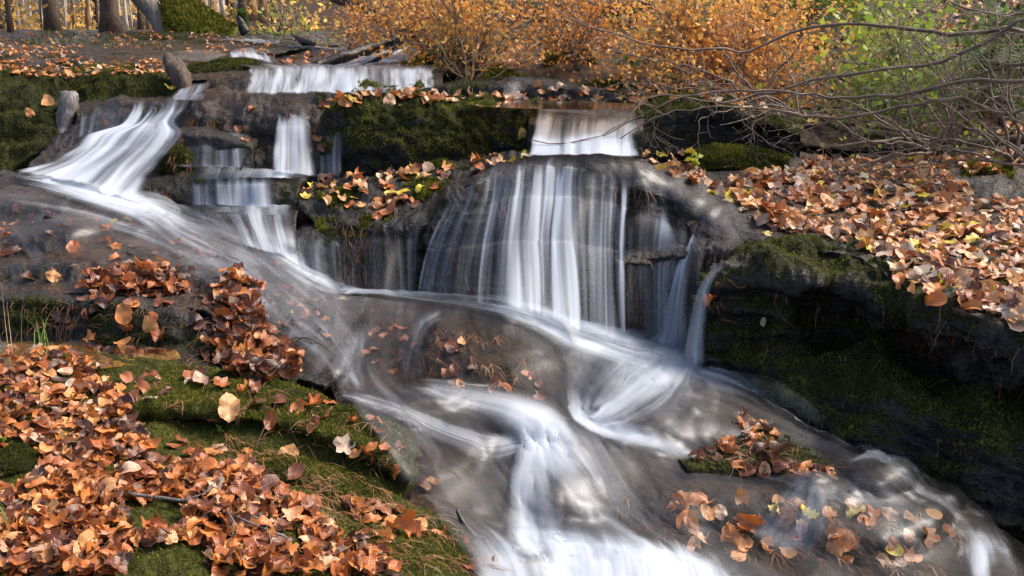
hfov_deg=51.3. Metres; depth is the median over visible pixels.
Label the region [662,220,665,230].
waterfall
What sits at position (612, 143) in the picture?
waterfall
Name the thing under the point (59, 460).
fallen leaf
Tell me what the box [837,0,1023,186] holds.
bare shrub
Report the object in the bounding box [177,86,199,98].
waterfall
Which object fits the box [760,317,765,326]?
fallen leaf
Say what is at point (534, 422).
stream water
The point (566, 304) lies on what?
waterfall
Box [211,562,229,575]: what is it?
fallen leaf
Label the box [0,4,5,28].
forest tree
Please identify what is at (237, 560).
fallen leaf
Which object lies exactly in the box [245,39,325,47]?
stream water
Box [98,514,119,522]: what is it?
fallen leaf
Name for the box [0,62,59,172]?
mossy boulder
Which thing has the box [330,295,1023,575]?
creek bed
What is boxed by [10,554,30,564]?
fallen leaf
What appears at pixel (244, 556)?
fallen leaf
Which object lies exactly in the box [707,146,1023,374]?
ground slope
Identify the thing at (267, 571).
fallen leaf
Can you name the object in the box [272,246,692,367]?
stream water
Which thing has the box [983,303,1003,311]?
fallen leaf
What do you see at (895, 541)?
fallen leaf
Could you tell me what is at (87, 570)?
fallen leaf
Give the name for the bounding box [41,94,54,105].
fallen leaf
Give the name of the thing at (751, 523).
fallen leaf
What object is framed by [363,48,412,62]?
stream rock
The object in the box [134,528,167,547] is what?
fallen leaf
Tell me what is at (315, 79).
waterfall
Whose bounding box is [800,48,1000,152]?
green shrub
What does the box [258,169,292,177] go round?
stream water
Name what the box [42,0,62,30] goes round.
forest tree
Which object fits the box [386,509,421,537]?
fallen leaf
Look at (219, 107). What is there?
waterfall rock
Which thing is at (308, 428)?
fallen leaf
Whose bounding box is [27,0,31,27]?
forest tree
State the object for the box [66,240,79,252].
fallen leaf
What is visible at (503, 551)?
stream film
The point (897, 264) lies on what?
fallen leaf
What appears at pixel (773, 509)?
fallen leaf
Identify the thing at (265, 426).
fallen twig
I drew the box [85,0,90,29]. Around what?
forest tree
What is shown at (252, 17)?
forest tree
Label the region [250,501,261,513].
fallen leaf
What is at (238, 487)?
fallen leaf
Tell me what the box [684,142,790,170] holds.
mossy rock
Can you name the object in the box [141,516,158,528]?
fallen leaf
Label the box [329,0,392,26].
shrub
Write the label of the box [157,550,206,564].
mossy rock
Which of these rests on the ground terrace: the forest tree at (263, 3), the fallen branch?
the forest tree at (263, 3)
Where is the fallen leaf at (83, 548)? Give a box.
[71,541,87,554]
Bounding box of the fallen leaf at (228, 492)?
[217,489,234,498]
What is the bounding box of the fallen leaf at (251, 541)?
[242,530,265,548]
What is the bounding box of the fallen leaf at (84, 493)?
[80,487,99,505]
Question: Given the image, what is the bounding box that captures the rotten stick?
[456,509,483,540]
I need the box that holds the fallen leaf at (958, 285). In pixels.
[952,279,961,290]
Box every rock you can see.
[0,90,202,221]
[0,441,49,479]
[130,163,308,211]
[132,364,420,496]
[147,126,258,170]
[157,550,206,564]
[159,143,195,175]
[174,208,298,252]
[185,84,339,186]
[186,56,272,73]
[191,60,451,93]
[210,47,275,62]
[244,452,394,514]
[287,223,341,295]
[302,521,487,575]
[315,77,539,177]
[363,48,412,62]
[400,50,458,69]
[422,149,747,357]
[477,62,527,78]
[527,109,644,158]
[542,46,596,67]
[583,73,668,101]
[635,91,805,164]
[678,426,842,482]
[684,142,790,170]
[688,236,747,294]
[959,152,1017,179]
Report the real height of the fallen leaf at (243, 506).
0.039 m
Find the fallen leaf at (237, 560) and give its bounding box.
[222,549,243,563]
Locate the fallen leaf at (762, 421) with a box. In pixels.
[756,419,767,428]
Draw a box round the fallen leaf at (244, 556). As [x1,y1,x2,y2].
[236,552,256,568]
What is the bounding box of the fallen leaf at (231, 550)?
[226,546,235,563]
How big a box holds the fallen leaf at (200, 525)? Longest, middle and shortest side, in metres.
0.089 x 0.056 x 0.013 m
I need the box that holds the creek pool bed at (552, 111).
[512,99,660,120]
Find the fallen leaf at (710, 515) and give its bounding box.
[700,503,715,522]
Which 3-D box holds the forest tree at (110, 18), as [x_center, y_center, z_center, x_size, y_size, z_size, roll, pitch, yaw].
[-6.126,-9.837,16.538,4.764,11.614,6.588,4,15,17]
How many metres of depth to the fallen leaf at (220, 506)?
3.37 m
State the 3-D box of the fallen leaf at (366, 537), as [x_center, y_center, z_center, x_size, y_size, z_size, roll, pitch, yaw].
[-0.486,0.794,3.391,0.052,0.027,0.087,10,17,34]
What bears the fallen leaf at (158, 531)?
on the leaf litter at (240, 350)
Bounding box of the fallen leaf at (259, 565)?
[243,562,262,575]
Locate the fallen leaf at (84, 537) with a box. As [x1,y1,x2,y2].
[73,529,97,556]
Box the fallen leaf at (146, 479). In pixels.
[140,468,158,481]
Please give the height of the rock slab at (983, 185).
0.325 m
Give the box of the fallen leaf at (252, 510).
[243,506,270,515]
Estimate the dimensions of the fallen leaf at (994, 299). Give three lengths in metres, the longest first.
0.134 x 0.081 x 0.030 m
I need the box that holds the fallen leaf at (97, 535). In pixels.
[79,525,99,546]
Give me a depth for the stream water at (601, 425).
4.83 m
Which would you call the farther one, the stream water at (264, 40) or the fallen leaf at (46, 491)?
the stream water at (264, 40)
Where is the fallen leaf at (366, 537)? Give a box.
[346,535,372,541]
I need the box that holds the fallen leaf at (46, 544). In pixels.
[38,542,50,553]
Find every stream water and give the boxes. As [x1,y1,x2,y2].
[31,176,175,219]
[89,200,144,220]
[231,52,268,60]
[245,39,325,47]
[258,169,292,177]
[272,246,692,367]
[335,47,406,65]
[487,398,568,463]
[498,306,658,361]
[506,439,520,446]
[515,432,619,554]
[541,531,717,575]
[571,406,669,447]
[593,338,691,417]
[689,366,727,378]
[974,539,987,575]
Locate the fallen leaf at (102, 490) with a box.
[97,483,105,502]
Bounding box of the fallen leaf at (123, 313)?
[115,302,132,326]
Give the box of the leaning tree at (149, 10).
[131,0,163,31]
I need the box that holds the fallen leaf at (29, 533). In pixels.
[16,529,43,540]
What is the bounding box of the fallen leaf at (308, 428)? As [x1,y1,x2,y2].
[306,417,319,434]
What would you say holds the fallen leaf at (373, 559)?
on the fallen leaf at (380, 566)
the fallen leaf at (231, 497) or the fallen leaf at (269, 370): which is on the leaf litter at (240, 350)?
the fallen leaf at (231, 497)
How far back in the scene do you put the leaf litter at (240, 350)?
4.84 m
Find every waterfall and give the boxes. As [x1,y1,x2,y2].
[25,103,173,201]
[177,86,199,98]
[198,181,269,206]
[246,206,293,251]
[249,67,429,92]
[274,117,311,174]
[421,164,605,330]
[530,116,635,155]
[578,274,617,328]
[619,190,625,321]
[659,239,693,349]
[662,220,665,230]
[693,306,701,361]
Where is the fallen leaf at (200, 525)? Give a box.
[198,519,215,527]
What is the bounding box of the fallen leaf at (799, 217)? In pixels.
[794,213,819,231]
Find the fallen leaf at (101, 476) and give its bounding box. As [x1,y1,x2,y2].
[94,475,103,488]
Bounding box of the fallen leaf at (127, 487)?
[118,479,136,495]
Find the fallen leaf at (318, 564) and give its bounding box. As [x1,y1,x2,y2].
[301,556,329,570]
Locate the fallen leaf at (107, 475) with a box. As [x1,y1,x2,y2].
[91,473,118,480]
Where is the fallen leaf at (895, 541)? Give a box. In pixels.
[888,536,899,560]
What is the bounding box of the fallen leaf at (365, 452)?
[359,445,373,465]
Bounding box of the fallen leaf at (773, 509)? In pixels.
[768,501,780,517]
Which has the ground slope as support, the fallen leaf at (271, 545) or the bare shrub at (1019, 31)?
the bare shrub at (1019, 31)
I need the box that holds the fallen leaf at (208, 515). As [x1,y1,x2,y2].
[196,511,213,518]
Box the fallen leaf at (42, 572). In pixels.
[29,562,51,575]
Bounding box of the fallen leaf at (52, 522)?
[44,508,67,528]
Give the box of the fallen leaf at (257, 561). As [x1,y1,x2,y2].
[248,559,264,573]
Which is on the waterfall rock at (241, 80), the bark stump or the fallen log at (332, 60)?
the fallen log at (332, 60)
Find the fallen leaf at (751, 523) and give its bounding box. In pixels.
[734,513,765,536]
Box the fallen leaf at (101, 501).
[95,496,120,505]
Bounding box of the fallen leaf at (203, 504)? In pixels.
[189,499,218,511]
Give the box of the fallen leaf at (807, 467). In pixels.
[798,460,817,475]
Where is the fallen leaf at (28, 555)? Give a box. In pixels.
[5,550,32,566]
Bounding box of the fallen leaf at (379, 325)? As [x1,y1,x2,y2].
[374,323,381,331]
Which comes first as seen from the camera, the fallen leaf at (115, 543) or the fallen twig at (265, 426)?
the fallen leaf at (115, 543)
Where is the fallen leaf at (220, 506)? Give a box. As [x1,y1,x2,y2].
[218,501,235,513]
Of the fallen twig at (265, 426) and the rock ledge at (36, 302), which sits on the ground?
the rock ledge at (36, 302)
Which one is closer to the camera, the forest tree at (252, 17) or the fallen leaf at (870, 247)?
the fallen leaf at (870, 247)
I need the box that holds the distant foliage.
[90,0,136,14]
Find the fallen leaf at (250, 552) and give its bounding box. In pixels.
[235,544,257,570]
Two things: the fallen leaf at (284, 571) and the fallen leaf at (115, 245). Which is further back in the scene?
the fallen leaf at (115, 245)
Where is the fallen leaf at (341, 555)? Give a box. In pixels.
[338,553,360,569]
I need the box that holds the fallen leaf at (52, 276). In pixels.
[45,270,60,282]
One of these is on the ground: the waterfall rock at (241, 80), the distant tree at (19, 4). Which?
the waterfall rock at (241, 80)
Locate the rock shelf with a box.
[611,243,695,357]
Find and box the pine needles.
[0,192,1010,575]
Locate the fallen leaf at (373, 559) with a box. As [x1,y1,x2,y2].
[363,552,377,570]
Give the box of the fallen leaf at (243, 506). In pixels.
[233,503,246,521]
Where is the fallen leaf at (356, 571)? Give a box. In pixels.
[347,559,363,575]
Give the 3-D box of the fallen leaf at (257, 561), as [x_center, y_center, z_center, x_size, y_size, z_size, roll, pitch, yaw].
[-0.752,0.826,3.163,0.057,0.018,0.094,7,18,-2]
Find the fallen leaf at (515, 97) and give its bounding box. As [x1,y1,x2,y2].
[510,90,521,99]
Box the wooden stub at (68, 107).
[55,91,79,133]
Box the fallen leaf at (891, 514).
[881,506,899,521]
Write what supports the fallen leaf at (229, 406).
on the mossy rock at (194, 394)
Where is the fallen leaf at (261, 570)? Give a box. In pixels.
[255,563,272,575]
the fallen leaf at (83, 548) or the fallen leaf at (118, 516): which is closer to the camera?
the fallen leaf at (83, 548)
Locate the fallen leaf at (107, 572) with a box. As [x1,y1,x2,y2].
[94,568,117,575]
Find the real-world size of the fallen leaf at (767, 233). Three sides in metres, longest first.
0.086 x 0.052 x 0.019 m
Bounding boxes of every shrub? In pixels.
[236,0,328,40]
[250,0,320,35]
[284,0,602,76]
[308,0,391,49]
[326,0,515,68]
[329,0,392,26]
[408,0,553,80]
[422,5,443,66]
[477,0,660,85]
[533,6,1023,167]
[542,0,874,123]
[543,0,1023,128]
[559,0,661,20]
[567,0,865,98]
[641,49,686,92]
[643,0,726,39]
[648,0,878,170]
[684,0,1023,185]
[750,0,949,42]
[756,0,990,153]
[787,0,1023,156]
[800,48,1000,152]
[804,0,1023,199]
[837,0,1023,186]
[927,0,1023,123]
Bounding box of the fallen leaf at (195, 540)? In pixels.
[187,533,203,545]
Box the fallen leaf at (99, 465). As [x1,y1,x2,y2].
[86,455,102,471]
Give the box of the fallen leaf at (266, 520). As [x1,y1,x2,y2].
[241,515,273,529]
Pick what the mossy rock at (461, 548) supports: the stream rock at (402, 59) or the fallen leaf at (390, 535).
the fallen leaf at (390, 535)
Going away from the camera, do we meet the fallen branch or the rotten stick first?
the rotten stick
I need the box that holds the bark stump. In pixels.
[162,52,193,91]
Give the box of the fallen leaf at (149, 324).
[142,315,158,332]
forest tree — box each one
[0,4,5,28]
[4,0,14,32]
[15,0,20,24]
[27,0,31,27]
[39,0,42,27]
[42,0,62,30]
[63,0,66,28]
[71,0,76,28]
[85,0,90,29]
[94,0,98,28]
[99,0,123,32]
[122,0,128,29]
[128,0,132,29]
[137,8,143,29]
[145,17,150,29]
[211,0,219,13]
[220,0,225,18]
[236,0,247,21]
[247,0,257,20]
[258,0,269,23]
[270,0,280,21]
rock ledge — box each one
[0,289,297,384]
[427,75,649,106]
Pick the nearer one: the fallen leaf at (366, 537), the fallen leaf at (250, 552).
the fallen leaf at (250, 552)
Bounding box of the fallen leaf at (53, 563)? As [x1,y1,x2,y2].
[42,559,62,569]
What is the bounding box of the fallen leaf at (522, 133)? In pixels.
[518,128,526,139]
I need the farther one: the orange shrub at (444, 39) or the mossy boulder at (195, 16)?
the mossy boulder at (195, 16)
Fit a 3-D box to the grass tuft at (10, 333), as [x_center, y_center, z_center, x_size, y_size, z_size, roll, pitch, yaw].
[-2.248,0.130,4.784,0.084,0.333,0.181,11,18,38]
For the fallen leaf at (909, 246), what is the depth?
5.40 m
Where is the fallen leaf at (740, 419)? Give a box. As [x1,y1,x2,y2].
[738,416,760,433]
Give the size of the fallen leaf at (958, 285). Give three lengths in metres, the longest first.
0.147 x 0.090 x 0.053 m
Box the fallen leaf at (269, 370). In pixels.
[253,361,281,381]
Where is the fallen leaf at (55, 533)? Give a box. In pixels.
[35,524,63,552]
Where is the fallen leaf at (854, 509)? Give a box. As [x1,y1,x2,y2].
[845,501,864,518]
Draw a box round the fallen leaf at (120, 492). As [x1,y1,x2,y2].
[112,487,129,501]
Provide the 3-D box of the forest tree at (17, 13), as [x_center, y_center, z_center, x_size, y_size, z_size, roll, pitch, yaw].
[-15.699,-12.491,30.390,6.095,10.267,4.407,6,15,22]
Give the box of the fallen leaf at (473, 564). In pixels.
[461,558,483,569]
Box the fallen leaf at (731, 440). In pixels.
[718,435,734,448]
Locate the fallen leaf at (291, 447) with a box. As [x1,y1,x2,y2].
[278,443,302,455]
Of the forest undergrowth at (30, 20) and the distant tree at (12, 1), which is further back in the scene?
the distant tree at (12, 1)
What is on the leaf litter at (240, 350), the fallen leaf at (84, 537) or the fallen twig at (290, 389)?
the fallen leaf at (84, 537)
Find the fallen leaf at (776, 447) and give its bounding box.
[766,440,793,463]
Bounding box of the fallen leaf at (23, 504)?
[9,499,27,511]
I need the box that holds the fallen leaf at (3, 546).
[0,540,25,558]
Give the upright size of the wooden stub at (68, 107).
0.469 m
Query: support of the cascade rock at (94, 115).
on the ground
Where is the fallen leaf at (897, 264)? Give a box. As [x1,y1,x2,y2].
[887,256,906,274]
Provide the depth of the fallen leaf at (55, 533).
3.20 m
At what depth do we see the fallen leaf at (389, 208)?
6.82 m
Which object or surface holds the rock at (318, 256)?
on the ground
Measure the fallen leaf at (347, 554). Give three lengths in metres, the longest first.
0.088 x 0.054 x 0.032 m
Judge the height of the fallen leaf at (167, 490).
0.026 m
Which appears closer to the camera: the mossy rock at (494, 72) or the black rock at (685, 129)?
the black rock at (685, 129)
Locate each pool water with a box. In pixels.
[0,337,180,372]
[463,100,638,109]
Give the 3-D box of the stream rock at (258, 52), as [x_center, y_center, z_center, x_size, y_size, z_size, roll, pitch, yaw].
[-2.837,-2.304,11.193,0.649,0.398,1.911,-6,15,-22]
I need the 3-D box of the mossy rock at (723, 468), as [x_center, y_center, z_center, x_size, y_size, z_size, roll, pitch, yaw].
[1.164,0.840,4.882,0.855,0.350,0.528,0,14,0]
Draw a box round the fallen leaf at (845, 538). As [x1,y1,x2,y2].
[839,527,856,551]
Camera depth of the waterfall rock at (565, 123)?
7.48 m
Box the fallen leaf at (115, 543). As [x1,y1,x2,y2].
[107,536,122,550]
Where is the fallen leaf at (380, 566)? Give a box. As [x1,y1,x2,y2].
[362,562,388,575]
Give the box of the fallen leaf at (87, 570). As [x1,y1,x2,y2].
[76,557,93,574]
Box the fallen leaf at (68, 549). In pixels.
[59,540,79,554]
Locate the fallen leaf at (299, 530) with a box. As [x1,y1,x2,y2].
[298,523,312,535]
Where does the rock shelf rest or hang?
attached to the waterfall rock at (456, 225)
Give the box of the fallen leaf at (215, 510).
[212,507,228,521]
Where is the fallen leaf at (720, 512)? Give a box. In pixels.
[715,504,726,519]
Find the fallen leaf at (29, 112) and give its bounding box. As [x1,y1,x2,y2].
[25,107,34,117]
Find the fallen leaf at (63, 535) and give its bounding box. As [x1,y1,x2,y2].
[57,532,76,541]
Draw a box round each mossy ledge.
[99,31,276,44]
[297,153,490,299]
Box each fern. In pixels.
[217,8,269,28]
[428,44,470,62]
[607,55,656,73]
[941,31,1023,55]
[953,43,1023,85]
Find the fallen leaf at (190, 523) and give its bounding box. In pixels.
[179,517,202,534]
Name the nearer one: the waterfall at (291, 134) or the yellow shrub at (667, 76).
the waterfall at (291, 134)
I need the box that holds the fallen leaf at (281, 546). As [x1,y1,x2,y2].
[270,537,289,552]
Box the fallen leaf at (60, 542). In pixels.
[53,536,70,546]
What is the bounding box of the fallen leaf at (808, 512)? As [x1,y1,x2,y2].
[801,504,822,518]
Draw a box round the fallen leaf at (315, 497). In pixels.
[311,494,322,507]
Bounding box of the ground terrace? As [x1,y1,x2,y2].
[0,28,348,84]
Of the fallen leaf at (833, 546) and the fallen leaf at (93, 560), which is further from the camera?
the fallen leaf at (833, 546)
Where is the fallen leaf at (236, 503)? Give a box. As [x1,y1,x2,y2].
[221,498,246,507]
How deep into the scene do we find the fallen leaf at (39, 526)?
3.24 m
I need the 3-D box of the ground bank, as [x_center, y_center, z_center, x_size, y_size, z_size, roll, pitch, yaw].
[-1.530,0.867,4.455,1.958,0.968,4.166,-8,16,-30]
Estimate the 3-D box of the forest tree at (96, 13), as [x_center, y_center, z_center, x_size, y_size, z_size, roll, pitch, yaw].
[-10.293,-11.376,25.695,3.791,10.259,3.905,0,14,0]
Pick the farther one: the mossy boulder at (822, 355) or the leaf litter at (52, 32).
the leaf litter at (52, 32)
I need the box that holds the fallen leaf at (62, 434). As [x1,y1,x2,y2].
[48,431,66,439]
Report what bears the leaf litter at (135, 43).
on the ground terrace
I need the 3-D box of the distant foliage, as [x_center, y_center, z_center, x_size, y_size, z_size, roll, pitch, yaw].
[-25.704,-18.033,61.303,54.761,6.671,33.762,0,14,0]
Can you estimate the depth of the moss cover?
3.88 m
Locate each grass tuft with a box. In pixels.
[0,283,24,353]
[0,487,27,529]
[19,307,55,345]
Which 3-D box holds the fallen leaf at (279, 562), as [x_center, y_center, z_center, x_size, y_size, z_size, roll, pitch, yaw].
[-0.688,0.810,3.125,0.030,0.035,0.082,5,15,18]
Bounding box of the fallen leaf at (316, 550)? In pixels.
[310,546,322,561]
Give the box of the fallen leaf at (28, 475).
[25,469,45,482]
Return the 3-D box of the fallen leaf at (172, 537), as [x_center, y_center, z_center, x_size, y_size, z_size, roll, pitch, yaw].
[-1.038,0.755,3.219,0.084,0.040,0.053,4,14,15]
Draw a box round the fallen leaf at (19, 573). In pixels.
[11,566,21,575]
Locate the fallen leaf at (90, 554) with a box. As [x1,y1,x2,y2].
[85,540,107,558]
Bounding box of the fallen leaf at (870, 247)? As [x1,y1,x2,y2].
[862,236,873,251]
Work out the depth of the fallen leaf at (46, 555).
3.06 m
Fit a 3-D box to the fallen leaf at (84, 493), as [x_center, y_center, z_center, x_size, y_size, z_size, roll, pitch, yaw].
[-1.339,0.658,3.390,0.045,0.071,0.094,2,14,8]
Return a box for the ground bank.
[0,352,487,575]
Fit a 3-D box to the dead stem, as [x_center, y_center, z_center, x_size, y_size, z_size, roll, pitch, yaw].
[1.957,-0.310,5.504,0.097,0.370,0.035,10,17,36]
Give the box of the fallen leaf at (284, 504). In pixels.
[269,490,289,508]
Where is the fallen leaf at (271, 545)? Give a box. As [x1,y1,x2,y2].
[258,541,274,560]
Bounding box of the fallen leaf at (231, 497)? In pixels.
[216,489,234,502]
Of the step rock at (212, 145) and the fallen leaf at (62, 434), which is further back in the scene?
the step rock at (212, 145)
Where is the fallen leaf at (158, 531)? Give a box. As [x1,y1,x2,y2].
[139,525,165,541]
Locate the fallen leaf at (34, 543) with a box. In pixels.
[27,532,46,546]
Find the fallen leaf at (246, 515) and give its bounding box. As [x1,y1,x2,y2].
[228,510,251,533]
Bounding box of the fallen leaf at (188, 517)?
[185,515,211,525]
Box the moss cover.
[0,342,486,575]
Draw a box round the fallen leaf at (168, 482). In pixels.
[160,477,173,495]
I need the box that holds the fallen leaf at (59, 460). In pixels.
[41,454,65,465]
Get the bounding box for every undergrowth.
[0,0,382,30]
[238,0,1023,157]
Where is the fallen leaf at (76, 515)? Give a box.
[66,504,87,525]
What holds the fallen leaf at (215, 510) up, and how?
on the leaf litter at (240, 350)
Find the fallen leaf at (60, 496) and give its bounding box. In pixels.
[48,492,64,499]
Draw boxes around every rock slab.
[0,174,367,396]
[960,173,1013,196]
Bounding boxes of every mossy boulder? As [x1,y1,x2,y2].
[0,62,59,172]
[31,63,179,119]
[159,0,237,36]
[690,232,1023,543]
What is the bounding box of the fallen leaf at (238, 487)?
[228,479,255,500]
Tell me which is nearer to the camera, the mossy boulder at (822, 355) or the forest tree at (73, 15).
the mossy boulder at (822, 355)
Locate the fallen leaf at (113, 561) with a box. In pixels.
[104,553,126,574]
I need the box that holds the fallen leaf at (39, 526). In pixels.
[20,515,44,533]
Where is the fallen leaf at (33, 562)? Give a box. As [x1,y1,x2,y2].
[2,556,36,575]
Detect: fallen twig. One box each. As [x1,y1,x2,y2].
[113,472,294,542]
[240,147,250,169]
[254,401,299,447]
[269,389,314,399]
[293,337,336,356]
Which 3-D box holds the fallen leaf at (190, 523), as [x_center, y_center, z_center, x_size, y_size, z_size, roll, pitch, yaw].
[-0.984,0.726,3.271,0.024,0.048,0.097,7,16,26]
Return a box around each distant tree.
[1,1,5,23]
[10,0,16,23]
[18,1,22,24]
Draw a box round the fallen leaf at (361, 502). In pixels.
[344,495,374,512]
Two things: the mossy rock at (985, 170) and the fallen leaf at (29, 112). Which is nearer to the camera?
the mossy rock at (985, 170)
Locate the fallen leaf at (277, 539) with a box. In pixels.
[271,533,291,545]
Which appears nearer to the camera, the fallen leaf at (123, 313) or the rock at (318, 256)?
the fallen leaf at (123, 313)
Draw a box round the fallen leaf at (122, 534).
[114,527,131,541]
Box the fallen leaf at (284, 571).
[280,561,297,573]
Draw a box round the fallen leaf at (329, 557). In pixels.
[320,554,339,568]
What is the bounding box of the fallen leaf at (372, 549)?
[364,546,391,561]
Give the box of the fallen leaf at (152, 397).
[143,396,157,399]
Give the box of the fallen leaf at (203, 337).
[200,335,210,344]
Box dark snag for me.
[237,16,249,35]
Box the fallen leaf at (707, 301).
[702,293,716,307]
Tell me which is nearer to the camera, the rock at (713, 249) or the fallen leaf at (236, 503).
the fallen leaf at (236, 503)
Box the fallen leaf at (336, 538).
[327,533,339,543]
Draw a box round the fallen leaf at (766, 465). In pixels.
[759,461,770,477]
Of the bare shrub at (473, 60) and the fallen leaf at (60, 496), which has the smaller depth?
the fallen leaf at (60, 496)
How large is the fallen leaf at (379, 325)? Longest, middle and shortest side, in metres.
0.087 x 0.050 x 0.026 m
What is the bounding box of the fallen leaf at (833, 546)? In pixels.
[826,535,842,557]
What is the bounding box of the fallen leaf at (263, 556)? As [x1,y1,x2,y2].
[254,550,281,570]
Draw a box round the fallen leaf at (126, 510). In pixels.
[111,505,133,515]
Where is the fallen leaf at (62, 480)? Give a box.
[49,474,66,483]
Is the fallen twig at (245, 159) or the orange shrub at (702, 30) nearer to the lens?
the fallen twig at (245, 159)
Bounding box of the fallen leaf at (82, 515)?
[61,506,86,531]
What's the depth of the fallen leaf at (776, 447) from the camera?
4.66 m
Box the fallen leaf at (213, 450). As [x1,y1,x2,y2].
[204,448,222,454]
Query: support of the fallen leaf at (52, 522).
on the leaf litter at (240, 350)
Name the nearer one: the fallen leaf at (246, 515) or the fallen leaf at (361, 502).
the fallen leaf at (246, 515)
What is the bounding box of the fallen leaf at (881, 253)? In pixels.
[873,250,890,256]
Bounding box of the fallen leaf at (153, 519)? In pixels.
[146,513,172,528]
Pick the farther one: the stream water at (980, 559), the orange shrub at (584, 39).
the orange shrub at (584, 39)
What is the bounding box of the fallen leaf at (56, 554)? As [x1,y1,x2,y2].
[49,542,66,560]
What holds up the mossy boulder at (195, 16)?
on the ground
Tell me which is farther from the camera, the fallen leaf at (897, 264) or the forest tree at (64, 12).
the forest tree at (64, 12)
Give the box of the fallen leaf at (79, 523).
[58,515,84,526]
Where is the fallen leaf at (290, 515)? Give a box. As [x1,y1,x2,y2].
[281,508,298,520]
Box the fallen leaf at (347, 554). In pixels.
[328,550,350,572]
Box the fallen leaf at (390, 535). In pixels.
[373,527,396,538]
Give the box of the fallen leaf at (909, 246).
[895,242,913,250]
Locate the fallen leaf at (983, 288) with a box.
[980,283,985,297]
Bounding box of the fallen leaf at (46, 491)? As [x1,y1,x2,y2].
[42,487,60,502]
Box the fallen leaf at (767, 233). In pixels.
[762,231,772,235]
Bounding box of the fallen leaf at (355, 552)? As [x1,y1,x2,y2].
[341,550,358,555]
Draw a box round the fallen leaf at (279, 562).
[272,555,286,572]
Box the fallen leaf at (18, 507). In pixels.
[1,504,21,521]
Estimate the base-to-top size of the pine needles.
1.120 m
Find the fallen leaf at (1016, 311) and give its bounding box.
[1007,303,1023,322]
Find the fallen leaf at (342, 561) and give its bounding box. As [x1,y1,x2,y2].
[338,557,350,575]
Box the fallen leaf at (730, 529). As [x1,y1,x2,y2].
[720,523,740,546]
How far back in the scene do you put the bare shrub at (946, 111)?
7.42 m
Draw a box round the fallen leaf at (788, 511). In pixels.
[776,503,793,532]
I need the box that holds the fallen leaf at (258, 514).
[250,510,265,528]
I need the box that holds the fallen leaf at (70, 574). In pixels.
[64,567,76,575]
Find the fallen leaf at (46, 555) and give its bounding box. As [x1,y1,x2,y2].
[32,549,66,562]
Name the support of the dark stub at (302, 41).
in the stream water at (264, 40)
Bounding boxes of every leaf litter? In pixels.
[0,0,1023,575]
[5,28,94,34]
[28,36,123,44]
[53,39,173,47]
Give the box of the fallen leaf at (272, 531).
[259,526,276,544]
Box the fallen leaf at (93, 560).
[90,549,104,569]
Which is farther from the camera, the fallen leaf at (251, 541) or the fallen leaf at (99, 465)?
the fallen leaf at (99, 465)
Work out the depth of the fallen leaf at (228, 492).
3.47 m
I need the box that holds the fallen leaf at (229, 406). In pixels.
[218,392,239,421]
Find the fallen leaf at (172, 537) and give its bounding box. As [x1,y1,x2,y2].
[164,529,177,544]
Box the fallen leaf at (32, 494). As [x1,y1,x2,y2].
[18,488,36,499]
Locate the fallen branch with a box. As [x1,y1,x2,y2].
[824,137,929,148]
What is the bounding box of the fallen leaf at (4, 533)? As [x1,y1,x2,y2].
[0,531,16,544]
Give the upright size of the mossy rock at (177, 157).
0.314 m
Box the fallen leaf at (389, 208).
[379,197,395,214]
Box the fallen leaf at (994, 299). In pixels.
[988,296,1002,313]
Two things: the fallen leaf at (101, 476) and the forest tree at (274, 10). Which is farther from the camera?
the forest tree at (274, 10)
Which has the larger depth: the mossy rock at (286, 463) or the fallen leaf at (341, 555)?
the mossy rock at (286, 463)
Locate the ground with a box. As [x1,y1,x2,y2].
[297,149,909,401]
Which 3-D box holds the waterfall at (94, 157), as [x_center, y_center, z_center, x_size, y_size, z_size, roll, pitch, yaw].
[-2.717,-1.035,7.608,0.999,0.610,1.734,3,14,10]
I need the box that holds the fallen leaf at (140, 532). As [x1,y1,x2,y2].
[123,529,143,542]
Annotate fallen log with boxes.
[311,27,423,68]
[811,112,1023,147]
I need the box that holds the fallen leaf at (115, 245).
[108,242,122,248]
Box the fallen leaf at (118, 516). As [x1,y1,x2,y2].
[100,509,126,522]
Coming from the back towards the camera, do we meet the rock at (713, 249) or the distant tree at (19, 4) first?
the distant tree at (19, 4)
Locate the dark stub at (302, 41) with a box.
[291,31,315,46]
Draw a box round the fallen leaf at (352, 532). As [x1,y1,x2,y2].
[345,530,366,545]
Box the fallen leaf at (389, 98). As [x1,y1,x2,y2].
[383,93,395,106]
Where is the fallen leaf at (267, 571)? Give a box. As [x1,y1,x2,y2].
[262,560,272,575]
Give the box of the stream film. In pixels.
[478,334,727,575]
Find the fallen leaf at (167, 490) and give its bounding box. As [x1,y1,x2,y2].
[159,484,176,496]
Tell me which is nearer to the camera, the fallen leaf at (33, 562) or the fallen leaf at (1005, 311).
the fallen leaf at (33, 562)
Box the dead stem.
[883,193,904,246]
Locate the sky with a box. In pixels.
[0,0,268,21]
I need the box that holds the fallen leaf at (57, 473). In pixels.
[49,467,71,478]
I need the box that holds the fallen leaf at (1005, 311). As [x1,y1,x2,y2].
[996,299,1011,317]

